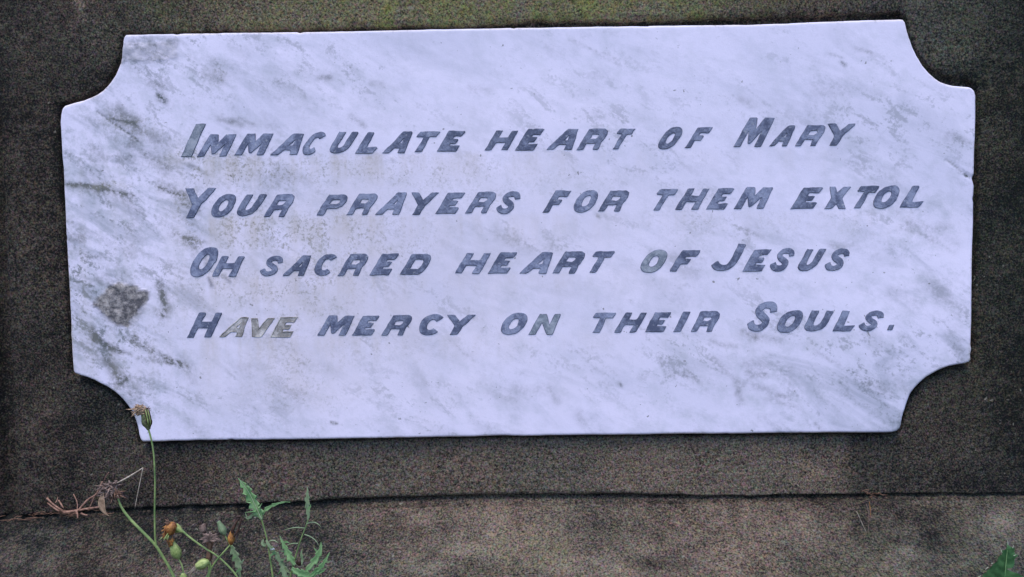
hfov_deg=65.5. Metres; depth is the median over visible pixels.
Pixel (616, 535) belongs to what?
stone ledge
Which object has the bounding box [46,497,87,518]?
dry twig
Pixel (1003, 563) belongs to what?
broad leaf weed
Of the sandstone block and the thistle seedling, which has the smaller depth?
the thistle seedling
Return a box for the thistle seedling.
[230,478,329,576]
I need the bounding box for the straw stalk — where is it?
[118,467,142,505]
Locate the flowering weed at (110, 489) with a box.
[95,403,242,576]
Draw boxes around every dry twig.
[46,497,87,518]
[73,472,108,511]
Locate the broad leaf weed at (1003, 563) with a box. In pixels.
[979,543,1022,576]
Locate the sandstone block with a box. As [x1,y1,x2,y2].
[0,0,1023,516]
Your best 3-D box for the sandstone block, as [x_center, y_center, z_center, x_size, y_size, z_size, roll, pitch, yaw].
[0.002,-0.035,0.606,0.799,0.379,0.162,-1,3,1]
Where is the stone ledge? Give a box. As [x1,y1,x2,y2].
[0,492,1023,576]
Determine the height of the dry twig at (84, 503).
0.026 m
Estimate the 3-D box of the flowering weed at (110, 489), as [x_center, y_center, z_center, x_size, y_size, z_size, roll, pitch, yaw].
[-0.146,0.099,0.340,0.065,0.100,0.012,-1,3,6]
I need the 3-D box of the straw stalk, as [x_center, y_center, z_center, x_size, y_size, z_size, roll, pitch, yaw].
[-0.258,0.135,0.536,0.018,0.028,0.007,-1,3,1]
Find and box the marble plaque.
[61,20,974,441]
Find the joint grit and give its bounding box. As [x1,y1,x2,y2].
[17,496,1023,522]
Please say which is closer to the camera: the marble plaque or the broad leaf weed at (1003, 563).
the broad leaf weed at (1003, 563)

